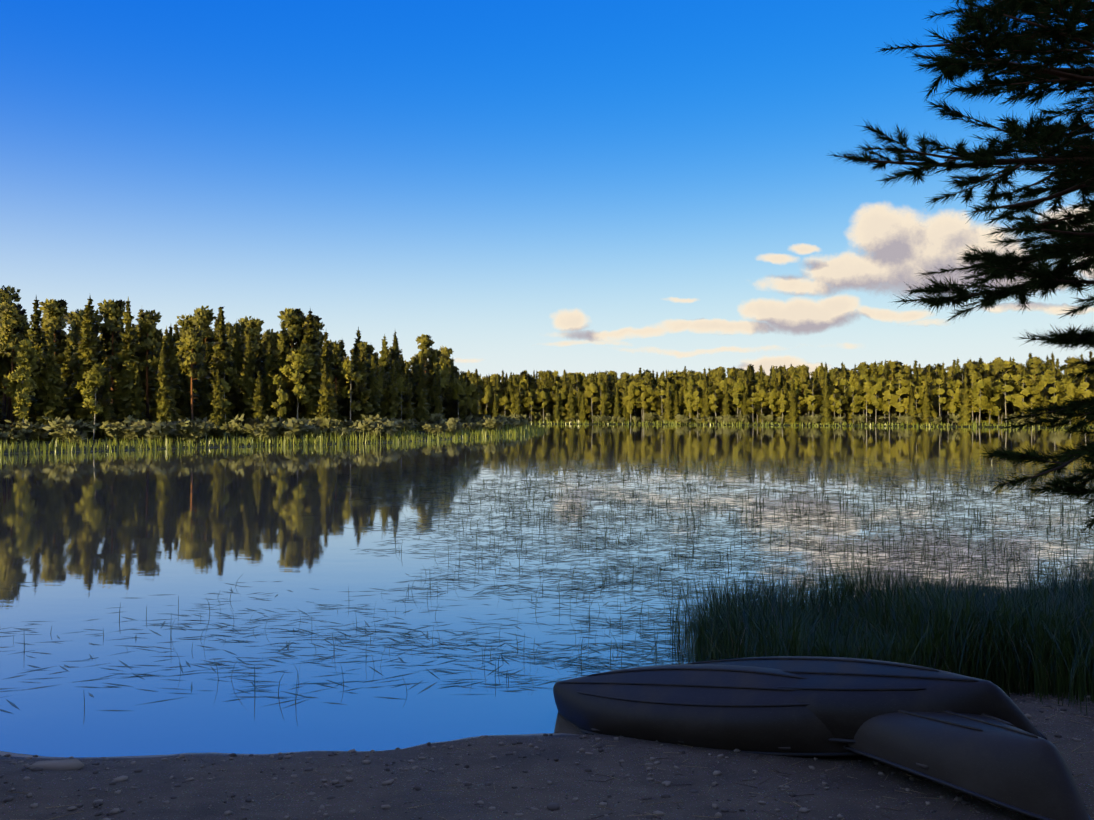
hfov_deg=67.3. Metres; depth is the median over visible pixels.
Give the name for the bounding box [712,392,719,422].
birch
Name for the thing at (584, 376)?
spruce
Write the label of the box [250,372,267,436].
spruce
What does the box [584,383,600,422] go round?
birch
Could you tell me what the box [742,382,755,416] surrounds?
birch
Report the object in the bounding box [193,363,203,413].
spruce
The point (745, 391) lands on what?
spruce
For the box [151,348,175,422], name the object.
spruce
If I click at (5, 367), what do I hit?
pine
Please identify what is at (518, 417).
willow
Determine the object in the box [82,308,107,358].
pine
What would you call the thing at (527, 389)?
spruce
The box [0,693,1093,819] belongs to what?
stones and litter
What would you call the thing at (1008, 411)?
spruce
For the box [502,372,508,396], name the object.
spruce
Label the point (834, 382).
birch
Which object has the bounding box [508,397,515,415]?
birch
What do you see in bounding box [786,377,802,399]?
birch
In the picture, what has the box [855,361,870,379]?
pine
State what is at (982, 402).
birch
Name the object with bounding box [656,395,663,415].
birch
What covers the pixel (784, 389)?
spruce
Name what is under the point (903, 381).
birch
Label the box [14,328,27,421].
spruce
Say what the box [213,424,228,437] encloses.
willow
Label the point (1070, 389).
birch
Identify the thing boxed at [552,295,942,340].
cloud
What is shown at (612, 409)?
spruce
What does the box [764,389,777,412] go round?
birch
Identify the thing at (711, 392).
birch
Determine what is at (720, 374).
pine
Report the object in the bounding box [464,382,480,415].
birch
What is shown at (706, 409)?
spruce
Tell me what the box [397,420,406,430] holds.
willow
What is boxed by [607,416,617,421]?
willow
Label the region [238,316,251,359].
pine
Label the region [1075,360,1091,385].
pine
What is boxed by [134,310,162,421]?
pine
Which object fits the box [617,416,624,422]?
willow
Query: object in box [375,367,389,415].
birch
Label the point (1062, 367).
birch
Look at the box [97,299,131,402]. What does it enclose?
pine
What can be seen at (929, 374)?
spruce
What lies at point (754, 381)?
spruce
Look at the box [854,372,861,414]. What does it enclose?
spruce
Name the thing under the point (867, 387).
birch
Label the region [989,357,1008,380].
pine
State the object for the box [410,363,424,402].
pine
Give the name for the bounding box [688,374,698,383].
pine
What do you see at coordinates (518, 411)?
spruce
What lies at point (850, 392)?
birch
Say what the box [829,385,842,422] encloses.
birch
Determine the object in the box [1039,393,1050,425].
spruce
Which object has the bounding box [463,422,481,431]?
willow
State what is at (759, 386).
birch
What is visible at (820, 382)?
spruce
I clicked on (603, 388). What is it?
birch
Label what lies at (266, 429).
willow
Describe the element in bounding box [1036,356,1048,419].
birch
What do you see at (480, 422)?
willow
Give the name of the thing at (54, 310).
pine
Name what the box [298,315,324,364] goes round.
pine
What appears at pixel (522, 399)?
birch
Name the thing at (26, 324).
pine
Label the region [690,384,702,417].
birch
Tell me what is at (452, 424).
willow
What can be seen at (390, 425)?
willow
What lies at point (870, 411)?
birch
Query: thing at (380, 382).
birch
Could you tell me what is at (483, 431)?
shore sedge
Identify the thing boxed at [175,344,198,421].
spruce
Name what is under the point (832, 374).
pine
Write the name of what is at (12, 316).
pine
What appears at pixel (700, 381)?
birch
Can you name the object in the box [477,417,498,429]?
willow
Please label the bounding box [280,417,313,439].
willow
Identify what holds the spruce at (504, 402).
on the ground at (570, 782)
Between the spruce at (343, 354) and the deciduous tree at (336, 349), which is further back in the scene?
the spruce at (343, 354)
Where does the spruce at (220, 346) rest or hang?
on the ground at (570, 782)
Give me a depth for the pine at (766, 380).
299.31 m
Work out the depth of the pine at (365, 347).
129.01 m
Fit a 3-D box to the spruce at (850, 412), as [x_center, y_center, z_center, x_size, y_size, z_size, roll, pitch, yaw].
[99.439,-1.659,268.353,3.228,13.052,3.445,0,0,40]
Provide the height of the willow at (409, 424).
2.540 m
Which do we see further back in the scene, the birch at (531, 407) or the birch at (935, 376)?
the birch at (531, 407)
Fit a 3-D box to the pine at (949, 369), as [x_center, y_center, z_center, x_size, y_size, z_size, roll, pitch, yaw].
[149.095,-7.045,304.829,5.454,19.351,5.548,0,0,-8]
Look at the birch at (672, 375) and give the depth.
337.48 m
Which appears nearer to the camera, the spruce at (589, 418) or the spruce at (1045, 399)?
the spruce at (1045, 399)
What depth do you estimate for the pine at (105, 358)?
163.51 m
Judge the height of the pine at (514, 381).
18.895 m
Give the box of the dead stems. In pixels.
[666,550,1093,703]
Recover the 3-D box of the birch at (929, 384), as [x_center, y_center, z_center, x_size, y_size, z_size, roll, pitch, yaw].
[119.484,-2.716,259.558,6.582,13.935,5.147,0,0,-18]
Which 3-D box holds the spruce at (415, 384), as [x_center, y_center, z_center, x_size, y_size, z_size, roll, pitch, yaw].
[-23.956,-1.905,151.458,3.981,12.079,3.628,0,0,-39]
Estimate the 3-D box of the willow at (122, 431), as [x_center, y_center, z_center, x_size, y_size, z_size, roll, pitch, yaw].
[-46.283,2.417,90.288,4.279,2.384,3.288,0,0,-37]
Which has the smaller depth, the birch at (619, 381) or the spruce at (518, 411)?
the spruce at (518, 411)
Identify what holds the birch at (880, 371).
on the ground at (570, 782)
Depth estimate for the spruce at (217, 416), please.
103.06 m
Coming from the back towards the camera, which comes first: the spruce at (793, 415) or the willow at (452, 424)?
the spruce at (793, 415)
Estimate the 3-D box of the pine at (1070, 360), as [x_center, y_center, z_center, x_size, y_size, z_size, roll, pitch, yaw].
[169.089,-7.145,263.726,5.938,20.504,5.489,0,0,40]
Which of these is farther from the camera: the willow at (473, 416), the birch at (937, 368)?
the birch at (937, 368)
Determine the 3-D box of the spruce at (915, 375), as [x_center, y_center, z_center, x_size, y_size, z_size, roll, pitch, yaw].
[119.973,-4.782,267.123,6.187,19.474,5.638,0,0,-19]
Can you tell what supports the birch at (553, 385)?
on the ground at (570, 782)
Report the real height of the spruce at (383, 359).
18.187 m
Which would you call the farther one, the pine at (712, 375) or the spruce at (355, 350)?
the pine at (712, 375)
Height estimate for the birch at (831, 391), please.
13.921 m
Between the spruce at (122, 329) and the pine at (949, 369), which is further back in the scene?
the pine at (949, 369)
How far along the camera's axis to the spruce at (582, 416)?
313.02 m
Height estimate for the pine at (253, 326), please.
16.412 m
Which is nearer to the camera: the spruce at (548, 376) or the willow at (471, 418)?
the willow at (471, 418)
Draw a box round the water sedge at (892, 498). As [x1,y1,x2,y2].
[0,454,1093,705]
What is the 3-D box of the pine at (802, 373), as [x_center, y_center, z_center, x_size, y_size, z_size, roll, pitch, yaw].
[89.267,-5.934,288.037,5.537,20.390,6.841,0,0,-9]
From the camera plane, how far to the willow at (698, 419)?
293.16 m
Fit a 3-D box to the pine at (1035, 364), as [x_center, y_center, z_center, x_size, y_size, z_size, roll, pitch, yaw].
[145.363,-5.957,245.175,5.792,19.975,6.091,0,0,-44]
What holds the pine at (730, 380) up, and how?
on the ground at (570, 782)
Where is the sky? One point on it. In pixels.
(466, 175)
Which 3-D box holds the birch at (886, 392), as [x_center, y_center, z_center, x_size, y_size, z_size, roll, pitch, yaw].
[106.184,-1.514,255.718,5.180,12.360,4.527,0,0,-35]
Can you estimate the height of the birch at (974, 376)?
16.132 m
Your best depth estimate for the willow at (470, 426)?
136.20 m
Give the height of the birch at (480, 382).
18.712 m
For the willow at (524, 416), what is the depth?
315.22 m
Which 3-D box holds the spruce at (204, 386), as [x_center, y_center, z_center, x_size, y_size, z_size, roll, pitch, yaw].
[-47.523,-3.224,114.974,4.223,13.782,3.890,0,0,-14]
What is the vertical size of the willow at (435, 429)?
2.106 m
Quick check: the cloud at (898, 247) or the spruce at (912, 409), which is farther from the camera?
the cloud at (898, 247)
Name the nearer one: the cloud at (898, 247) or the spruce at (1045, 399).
the spruce at (1045, 399)
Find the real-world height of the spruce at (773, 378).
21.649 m
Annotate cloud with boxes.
[294,340,855,377]
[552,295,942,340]
[758,204,1093,314]
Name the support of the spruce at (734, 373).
on the ground at (570, 782)
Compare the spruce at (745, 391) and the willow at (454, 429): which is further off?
the spruce at (745, 391)
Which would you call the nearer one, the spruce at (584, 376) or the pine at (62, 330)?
the pine at (62, 330)
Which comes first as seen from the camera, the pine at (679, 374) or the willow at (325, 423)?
the willow at (325, 423)
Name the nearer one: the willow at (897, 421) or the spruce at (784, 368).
the willow at (897, 421)
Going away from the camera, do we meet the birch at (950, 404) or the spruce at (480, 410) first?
the birch at (950, 404)
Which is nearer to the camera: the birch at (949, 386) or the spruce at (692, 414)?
the birch at (949, 386)
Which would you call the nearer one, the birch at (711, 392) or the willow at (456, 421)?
the willow at (456, 421)
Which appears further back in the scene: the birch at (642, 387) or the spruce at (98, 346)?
the birch at (642, 387)
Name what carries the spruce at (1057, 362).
on the ground at (570, 782)
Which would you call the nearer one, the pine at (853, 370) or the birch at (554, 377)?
the pine at (853, 370)
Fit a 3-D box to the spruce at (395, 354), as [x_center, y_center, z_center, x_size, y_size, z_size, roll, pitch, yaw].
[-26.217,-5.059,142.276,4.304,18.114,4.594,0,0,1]
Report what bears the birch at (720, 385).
on the ground at (570, 782)
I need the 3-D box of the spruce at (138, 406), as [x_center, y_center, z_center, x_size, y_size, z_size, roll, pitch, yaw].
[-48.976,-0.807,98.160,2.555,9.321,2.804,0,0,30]
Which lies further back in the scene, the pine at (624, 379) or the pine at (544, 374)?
the pine at (544, 374)
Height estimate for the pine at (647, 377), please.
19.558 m
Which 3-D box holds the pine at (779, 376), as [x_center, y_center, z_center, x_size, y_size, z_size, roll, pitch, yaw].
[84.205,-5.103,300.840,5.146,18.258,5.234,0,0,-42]
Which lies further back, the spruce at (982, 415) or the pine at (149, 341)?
the spruce at (982, 415)
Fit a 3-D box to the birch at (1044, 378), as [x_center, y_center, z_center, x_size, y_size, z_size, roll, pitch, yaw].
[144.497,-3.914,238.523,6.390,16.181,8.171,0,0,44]
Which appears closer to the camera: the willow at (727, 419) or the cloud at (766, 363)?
the willow at (727, 419)
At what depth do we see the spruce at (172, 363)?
107.39 m
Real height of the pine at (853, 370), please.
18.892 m
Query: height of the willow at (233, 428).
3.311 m
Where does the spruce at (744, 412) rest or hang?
on the ground at (570, 782)
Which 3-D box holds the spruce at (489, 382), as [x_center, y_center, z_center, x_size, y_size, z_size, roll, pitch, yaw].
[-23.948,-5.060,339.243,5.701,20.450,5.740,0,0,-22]
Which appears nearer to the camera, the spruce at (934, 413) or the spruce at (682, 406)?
the spruce at (934, 413)
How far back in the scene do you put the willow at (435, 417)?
145.46 m
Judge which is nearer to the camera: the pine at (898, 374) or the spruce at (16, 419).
the spruce at (16, 419)
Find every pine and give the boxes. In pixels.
[0,285,30,422]
[0,301,28,428]
[0,303,27,431]
[23,321,29,338]
[39,298,73,365]
[41,313,66,362]
[43,315,67,338]
[63,309,100,404]
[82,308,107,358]
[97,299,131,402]
[98,334,110,377]
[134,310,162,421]
[154,337,162,372]
[174,314,196,400]
[177,328,207,419]
[191,305,217,361]
[225,322,240,363]
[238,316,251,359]
[241,317,264,380]
[246,333,264,368]
[261,329,281,374]
[277,308,304,363]
[285,308,305,408]
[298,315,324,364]
[318,334,326,362]
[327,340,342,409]
[353,341,374,386]
[401,360,411,385]
[408,356,416,392]
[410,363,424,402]
[413,334,435,381]
[426,349,442,388]
[438,346,456,381]
[438,355,449,399]
[450,365,459,381]
[491,373,501,394]
[508,375,517,384]
[537,370,544,385]
[541,370,552,386]
[566,373,576,395]
[585,374,591,384]
[596,372,602,415]
[600,373,612,395]
[618,372,630,392]
[619,377,628,400]
[642,372,654,389]
[675,372,683,392]
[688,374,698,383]
[708,369,715,384]
[713,366,725,415]
[726,376,734,414]
[736,369,748,410]
[763,375,769,395]
[775,372,783,385]
[786,366,797,390]
[796,364,809,415]
[827,369,838,412]
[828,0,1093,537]
[831,367,841,376]
[847,368,856,376]
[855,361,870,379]
[884,360,898,383]
[889,362,904,416]
[893,372,904,385]
[901,364,912,374]
[946,366,952,379]
[964,361,979,421]
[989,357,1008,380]
[1013,363,1024,374]
[1026,357,1044,420]
[1064,356,1079,375]
[1069,362,1077,386]
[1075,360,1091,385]
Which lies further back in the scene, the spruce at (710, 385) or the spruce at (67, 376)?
the spruce at (710, 385)
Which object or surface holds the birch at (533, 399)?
on the ground at (570, 782)
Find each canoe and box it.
[553,664,859,756]
[686,656,1046,743]
[843,710,1091,819]
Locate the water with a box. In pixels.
[0,424,1093,757]
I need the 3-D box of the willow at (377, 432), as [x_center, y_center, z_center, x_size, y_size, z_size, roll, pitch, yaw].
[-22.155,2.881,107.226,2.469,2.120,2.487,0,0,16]
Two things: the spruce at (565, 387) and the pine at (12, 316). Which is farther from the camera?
the spruce at (565, 387)
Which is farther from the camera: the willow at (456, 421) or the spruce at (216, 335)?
the willow at (456, 421)
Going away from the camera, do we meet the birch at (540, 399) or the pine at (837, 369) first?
the pine at (837, 369)
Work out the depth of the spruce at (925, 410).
252.11 m
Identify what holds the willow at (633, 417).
on the ground at (570, 782)
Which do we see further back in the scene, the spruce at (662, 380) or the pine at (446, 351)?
the spruce at (662, 380)
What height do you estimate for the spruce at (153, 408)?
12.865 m
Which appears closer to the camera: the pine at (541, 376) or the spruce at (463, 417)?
the spruce at (463, 417)
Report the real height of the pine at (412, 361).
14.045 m
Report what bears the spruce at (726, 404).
on the ground at (570, 782)
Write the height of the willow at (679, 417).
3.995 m
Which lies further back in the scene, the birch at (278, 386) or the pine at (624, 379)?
the pine at (624, 379)
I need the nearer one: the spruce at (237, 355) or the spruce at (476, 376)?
the spruce at (237, 355)
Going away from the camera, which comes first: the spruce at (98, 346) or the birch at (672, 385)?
the spruce at (98, 346)
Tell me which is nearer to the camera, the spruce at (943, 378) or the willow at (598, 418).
the spruce at (943, 378)
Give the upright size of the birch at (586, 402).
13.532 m
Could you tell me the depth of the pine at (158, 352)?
130.75 m
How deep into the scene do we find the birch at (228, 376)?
106.25 m
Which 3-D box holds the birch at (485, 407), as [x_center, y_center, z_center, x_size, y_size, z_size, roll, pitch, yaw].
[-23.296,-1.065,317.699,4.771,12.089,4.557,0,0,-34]
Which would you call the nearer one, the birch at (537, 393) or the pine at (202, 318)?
the pine at (202, 318)
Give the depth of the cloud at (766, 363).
6174.60 m
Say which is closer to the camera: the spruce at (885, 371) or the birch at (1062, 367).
the spruce at (885, 371)
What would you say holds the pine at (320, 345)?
on the ground at (570, 782)
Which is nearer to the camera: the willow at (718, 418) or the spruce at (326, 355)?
the spruce at (326, 355)
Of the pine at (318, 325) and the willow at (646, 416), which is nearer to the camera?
the pine at (318, 325)
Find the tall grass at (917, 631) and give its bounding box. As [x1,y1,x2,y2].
[649,547,1093,714]
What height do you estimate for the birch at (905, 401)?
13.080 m
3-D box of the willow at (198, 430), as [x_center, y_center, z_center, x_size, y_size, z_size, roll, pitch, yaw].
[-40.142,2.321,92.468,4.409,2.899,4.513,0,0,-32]
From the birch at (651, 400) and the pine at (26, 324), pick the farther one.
the birch at (651, 400)
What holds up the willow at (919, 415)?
on the ground at (570, 782)
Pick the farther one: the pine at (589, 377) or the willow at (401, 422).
the pine at (589, 377)
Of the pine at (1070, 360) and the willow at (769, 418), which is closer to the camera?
the pine at (1070, 360)
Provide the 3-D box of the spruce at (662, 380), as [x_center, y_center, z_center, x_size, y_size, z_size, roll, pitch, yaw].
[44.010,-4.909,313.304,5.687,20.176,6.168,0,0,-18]
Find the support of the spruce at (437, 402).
on the ground at (570, 782)
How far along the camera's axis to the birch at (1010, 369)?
251.35 m
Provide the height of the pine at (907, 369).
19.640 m
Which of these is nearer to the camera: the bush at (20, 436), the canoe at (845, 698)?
the canoe at (845, 698)
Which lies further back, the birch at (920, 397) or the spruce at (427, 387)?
the birch at (920, 397)
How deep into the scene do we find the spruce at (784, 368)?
303.71 m
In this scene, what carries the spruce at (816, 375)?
on the ground at (570, 782)
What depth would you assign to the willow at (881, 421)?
259.46 m
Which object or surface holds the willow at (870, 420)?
on the ground at (570, 782)
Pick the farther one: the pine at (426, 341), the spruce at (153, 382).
the pine at (426, 341)
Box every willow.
[0,423,16,440]
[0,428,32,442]
[0,432,6,444]
[1,431,9,443]
[4,419,51,440]
[41,415,98,443]
[57,424,85,444]
[95,415,140,438]
[102,422,145,441]
[104,423,128,439]
[128,417,160,435]
[142,421,175,443]
[146,417,199,441]
[167,417,206,440]
[174,419,212,442]
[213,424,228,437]
[219,414,261,438]
[242,415,284,441]
[275,421,285,436]
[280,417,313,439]
[305,422,322,437]
[308,416,332,435]
[316,415,353,437]
[323,426,356,439]
[332,419,362,437]
[356,419,384,438]
[361,414,397,422]
[366,420,402,429]
[369,424,386,439]
[381,428,397,438]
[394,418,418,432]
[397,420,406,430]
[414,420,425,429]
[422,423,447,435]
[426,419,446,425]
[430,413,442,421]
[445,422,460,430]
[446,424,459,434]
[447,417,462,424]
[461,416,481,422]
[463,422,476,431]
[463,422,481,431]
[468,414,480,418]
[469,420,485,426]
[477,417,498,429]
[483,417,505,432]
[495,417,516,421]
[510,421,522,427]
[511,414,521,420]
[520,413,528,419]
[534,411,545,421]
[540,412,552,420]
[591,415,606,422]
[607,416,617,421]
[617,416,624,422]
[631,415,639,421]
[642,413,649,422]
[647,413,657,421]
[653,414,663,421]
[675,413,686,422]
[680,417,690,423]
[693,417,703,422]
[702,415,713,422]
[714,415,727,422]
[722,414,733,423]
[734,412,749,423]
[760,414,776,423]
[775,416,785,422]
[799,416,806,423]
[803,414,823,423]
[832,416,845,422]
[850,414,870,423]
[867,417,877,423]
[876,413,897,421]
[876,417,891,423]
[892,417,904,423]
[898,415,915,423]
[904,412,921,420]
[925,416,943,424]
[945,413,962,424]
[1009,413,1027,424]
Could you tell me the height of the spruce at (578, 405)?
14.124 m
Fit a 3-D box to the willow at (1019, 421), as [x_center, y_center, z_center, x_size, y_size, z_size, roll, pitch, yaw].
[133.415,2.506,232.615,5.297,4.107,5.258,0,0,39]
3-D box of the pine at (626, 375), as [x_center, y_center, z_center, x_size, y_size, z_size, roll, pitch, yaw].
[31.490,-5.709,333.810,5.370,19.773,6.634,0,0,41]
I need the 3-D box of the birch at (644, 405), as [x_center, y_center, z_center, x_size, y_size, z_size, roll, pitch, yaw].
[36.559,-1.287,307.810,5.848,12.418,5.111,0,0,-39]
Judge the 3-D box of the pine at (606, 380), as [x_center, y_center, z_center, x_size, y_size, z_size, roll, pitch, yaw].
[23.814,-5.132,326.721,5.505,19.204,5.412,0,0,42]
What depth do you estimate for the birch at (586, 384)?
325.21 m
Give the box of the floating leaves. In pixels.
[0,455,1093,713]
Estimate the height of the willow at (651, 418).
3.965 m
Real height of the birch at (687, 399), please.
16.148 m
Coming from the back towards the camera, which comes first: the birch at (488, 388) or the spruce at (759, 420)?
the birch at (488, 388)
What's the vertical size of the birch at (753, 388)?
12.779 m
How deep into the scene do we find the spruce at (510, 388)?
326.51 m
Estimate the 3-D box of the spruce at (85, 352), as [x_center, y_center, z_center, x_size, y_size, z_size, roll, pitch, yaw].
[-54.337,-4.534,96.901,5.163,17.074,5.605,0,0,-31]
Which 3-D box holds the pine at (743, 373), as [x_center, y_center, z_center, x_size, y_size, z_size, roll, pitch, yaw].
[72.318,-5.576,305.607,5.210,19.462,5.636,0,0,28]
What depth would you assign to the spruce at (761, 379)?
298.19 m
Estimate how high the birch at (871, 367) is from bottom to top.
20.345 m
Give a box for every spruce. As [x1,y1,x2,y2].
[0,374,17,426]
[0,375,5,423]
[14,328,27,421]
[15,296,47,426]
[26,334,47,427]
[32,327,66,440]
[60,341,73,420]
[63,305,103,437]
[71,296,104,382]
[96,364,117,438]
[109,319,125,389]
[111,297,147,419]
[127,364,148,437]
[131,309,155,420]
[149,341,176,422]
[149,350,157,416]
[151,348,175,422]
[154,326,181,408]
[166,325,183,420]
[172,323,193,409]
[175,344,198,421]
[190,378,198,416]
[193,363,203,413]
[196,339,213,421]
[205,306,238,423]
[209,368,226,436]
[210,319,218,368]
[230,322,244,420]
[235,330,261,434]
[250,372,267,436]
[261,341,282,420]
[273,321,298,422]
[288,309,322,419]
[315,363,334,435]
[318,332,337,408]
[328,368,339,419]
[332,356,346,420]
[333,340,349,420]
[347,326,365,419]
[348,350,374,422]
[366,350,383,417]
[366,355,383,419]
[377,334,389,413]
[383,359,401,431]
[385,332,404,418]
[401,357,406,391]
[402,368,416,431]
[411,374,417,414]
[413,357,430,430]
[419,348,430,411]
[429,369,445,429]
[442,393,448,418]
[445,359,460,421]
[451,381,461,419]
[459,371,467,420]
[471,369,483,414]
[477,393,482,414]
[487,375,492,416]
[491,374,502,416]
[492,393,497,416]
[501,371,504,390]
[501,388,508,415]
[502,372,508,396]
[507,373,516,415]
[514,386,522,419]
[524,377,532,420]
[543,375,551,413]
[547,371,552,420]
[552,384,562,422]
[560,369,568,420]
[565,383,577,422]
[572,373,577,409]
[576,388,580,421]
[577,393,586,422]
[582,374,587,418]
[586,372,601,420]
[586,374,599,421]
[600,393,606,422]
[609,375,615,414]
[611,388,614,414]
[613,384,621,422]
[621,382,629,421]
[638,368,641,418]
[649,375,655,419]
[654,373,664,421]
[662,382,674,422]
[672,391,680,422]
[678,366,688,414]
[686,378,696,422]
[699,378,710,423]
[707,378,714,420]
[720,377,732,422]
[731,367,736,417]
[740,393,749,423]
[741,377,751,422]
[747,364,756,421]
[752,364,756,383]
[754,382,764,422]
[758,365,766,415]
[766,366,776,414]
[772,378,783,422]
[781,363,785,390]
[781,381,786,421]
[784,376,799,423]
[801,367,810,416]
[811,369,818,404]
[813,363,824,422]
[819,374,832,424]
[831,375,842,421]
[840,408,847,419]
[841,364,847,420]
[847,398,854,423]
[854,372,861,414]
[869,361,880,417]
[878,359,893,421]
[907,385,917,424]
[912,361,918,380]
[913,366,919,386]
[920,364,933,420]
[920,376,931,424]
[930,379,940,417]
[940,363,948,422]
[948,360,955,409]
[953,359,960,414]
[957,372,972,425]
[970,357,987,422]
[985,381,996,423]
[996,361,1010,423]
[1014,379,1025,424]
[1025,361,1033,417]
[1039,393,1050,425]
[1049,351,1057,376]
[1055,358,1061,376]
[1067,376,1082,425]
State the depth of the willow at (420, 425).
141.42 m
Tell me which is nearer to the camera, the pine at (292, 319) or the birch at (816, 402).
the pine at (292, 319)
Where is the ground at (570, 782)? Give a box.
[0,420,1093,819]
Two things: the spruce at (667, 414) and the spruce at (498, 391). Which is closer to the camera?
the spruce at (667, 414)
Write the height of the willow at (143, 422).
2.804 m
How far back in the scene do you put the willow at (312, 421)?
110.00 m
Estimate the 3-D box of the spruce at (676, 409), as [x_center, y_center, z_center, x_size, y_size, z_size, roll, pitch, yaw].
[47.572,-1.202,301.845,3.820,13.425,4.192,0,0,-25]
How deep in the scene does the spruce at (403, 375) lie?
155.33 m
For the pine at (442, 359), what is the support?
on the ground at (570, 782)
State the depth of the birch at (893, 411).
265.97 m
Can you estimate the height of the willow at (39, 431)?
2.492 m
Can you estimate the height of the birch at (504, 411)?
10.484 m
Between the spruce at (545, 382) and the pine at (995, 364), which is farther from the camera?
the spruce at (545, 382)
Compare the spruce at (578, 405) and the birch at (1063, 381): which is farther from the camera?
the spruce at (578, 405)
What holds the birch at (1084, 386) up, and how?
on the ground at (570, 782)
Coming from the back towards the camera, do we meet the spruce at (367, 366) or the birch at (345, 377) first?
the spruce at (367, 366)
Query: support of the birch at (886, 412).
on the ground at (570, 782)
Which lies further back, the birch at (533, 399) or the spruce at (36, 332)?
the birch at (533, 399)
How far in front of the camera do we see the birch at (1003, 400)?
236.25 m
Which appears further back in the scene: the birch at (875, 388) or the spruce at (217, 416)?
the birch at (875, 388)
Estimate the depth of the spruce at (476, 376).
321.67 m
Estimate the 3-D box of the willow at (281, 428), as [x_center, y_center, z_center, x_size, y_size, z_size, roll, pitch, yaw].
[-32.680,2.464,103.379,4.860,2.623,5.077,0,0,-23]
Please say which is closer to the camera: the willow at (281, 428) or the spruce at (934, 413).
the willow at (281, 428)
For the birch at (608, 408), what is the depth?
313.58 m
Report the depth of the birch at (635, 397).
314.11 m
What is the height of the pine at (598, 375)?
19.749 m
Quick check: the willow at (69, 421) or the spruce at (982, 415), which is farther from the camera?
the spruce at (982, 415)
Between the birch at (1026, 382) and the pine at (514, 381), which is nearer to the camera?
the birch at (1026, 382)
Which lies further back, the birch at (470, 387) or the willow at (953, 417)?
the willow at (953, 417)
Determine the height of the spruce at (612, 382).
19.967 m
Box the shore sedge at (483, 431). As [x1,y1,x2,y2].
[0,419,1092,454]
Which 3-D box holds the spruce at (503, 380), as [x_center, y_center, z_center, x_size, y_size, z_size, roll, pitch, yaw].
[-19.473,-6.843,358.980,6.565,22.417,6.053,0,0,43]
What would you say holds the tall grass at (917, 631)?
on the water
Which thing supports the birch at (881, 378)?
on the ground at (570, 782)
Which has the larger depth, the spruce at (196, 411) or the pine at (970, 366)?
the pine at (970, 366)
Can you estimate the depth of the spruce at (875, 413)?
274.41 m
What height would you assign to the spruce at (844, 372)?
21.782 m
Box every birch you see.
[2,339,40,422]
[23,342,67,411]
[74,363,111,439]
[205,360,244,418]
[271,374,291,419]
[279,343,314,419]
[337,356,365,419]
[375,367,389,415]
[375,375,385,401]
[395,373,411,418]
[429,363,450,406]
[445,378,462,415]
[448,383,469,417]
[458,372,476,413]
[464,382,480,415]
[473,377,485,389]
[480,388,485,398]
[481,385,493,413]
[481,392,492,414]
[491,394,501,412]
[498,396,511,415]
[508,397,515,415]
[513,386,527,410]
[515,382,525,397]
[517,370,537,392]
[523,390,534,421]
[525,393,536,420]
[526,396,536,416]
[535,388,550,410]
[535,389,539,412]
[536,391,550,420]
[548,370,561,394]
[548,382,559,414]
[550,390,563,409]
[558,390,566,412]
[567,382,584,406]
[568,374,583,395]
[580,382,589,398]
[583,391,594,413]
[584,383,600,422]
[593,381,610,412]
[606,397,612,413]
[615,380,622,412]
[619,396,622,411]
[622,384,636,422]
[627,381,641,411]
[635,381,647,420]
[636,390,650,420]
[637,369,655,387]
[645,385,656,412]
[651,381,666,408]
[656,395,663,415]
[662,378,677,405]
[667,371,676,391]
[674,376,683,397]
[675,387,682,405]
[681,379,694,414]
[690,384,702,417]
[694,379,704,414]
[698,382,708,407]
[707,385,723,419]
[707,387,714,410]
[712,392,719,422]
[716,379,732,406]
[727,369,738,378]
[727,377,744,413]
[732,384,747,410]
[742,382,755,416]
[744,390,761,423]
[748,387,755,422]
[749,383,765,422]
[754,389,768,422]
[762,385,774,413]
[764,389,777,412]
[775,388,790,420]
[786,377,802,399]
[795,393,805,421]
[802,393,813,412]
[803,380,823,415]
[821,382,835,417]
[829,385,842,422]
[830,377,844,415]
[833,392,847,416]
[837,378,849,421]
[842,377,855,392]
[844,385,863,423]
[853,378,859,422]
[854,378,875,421]
[855,375,868,413]
[861,374,877,416]
[863,393,876,416]
[867,382,883,423]
[868,363,880,380]
[875,374,893,415]
[876,364,890,380]
[879,385,892,419]
[881,385,897,421]
[882,378,898,422]
[889,376,910,424]
[889,405,898,414]
[897,385,910,412]
[904,381,921,404]
[909,386,922,414]
[917,365,938,386]
[918,380,932,403]
[919,371,933,383]
[919,389,931,409]
[928,379,948,424]
[934,363,947,381]
[937,380,958,422]
[945,388,959,424]
[948,370,971,406]
[958,371,984,424]
[968,372,993,399]
[971,378,992,424]
[981,394,995,423]
[982,363,989,370]
[984,370,991,378]
[988,392,1004,418]
[989,370,1013,423]
[989,374,1016,422]
[991,360,1019,380]
[1006,374,1029,398]
[1009,375,1037,414]
[1023,375,1043,420]
[1035,369,1055,405]
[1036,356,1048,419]
[1042,377,1066,405]
[1053,375,1070,395]
[1059,364,1069,374]
[1059,383,1076,425]
[1061,368,1081,383]
[1073,373,1093,408]
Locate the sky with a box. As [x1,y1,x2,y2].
[0,0,1093,381]
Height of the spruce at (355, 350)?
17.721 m
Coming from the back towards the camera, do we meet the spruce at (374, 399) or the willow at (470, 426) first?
the willow at (470, 426)

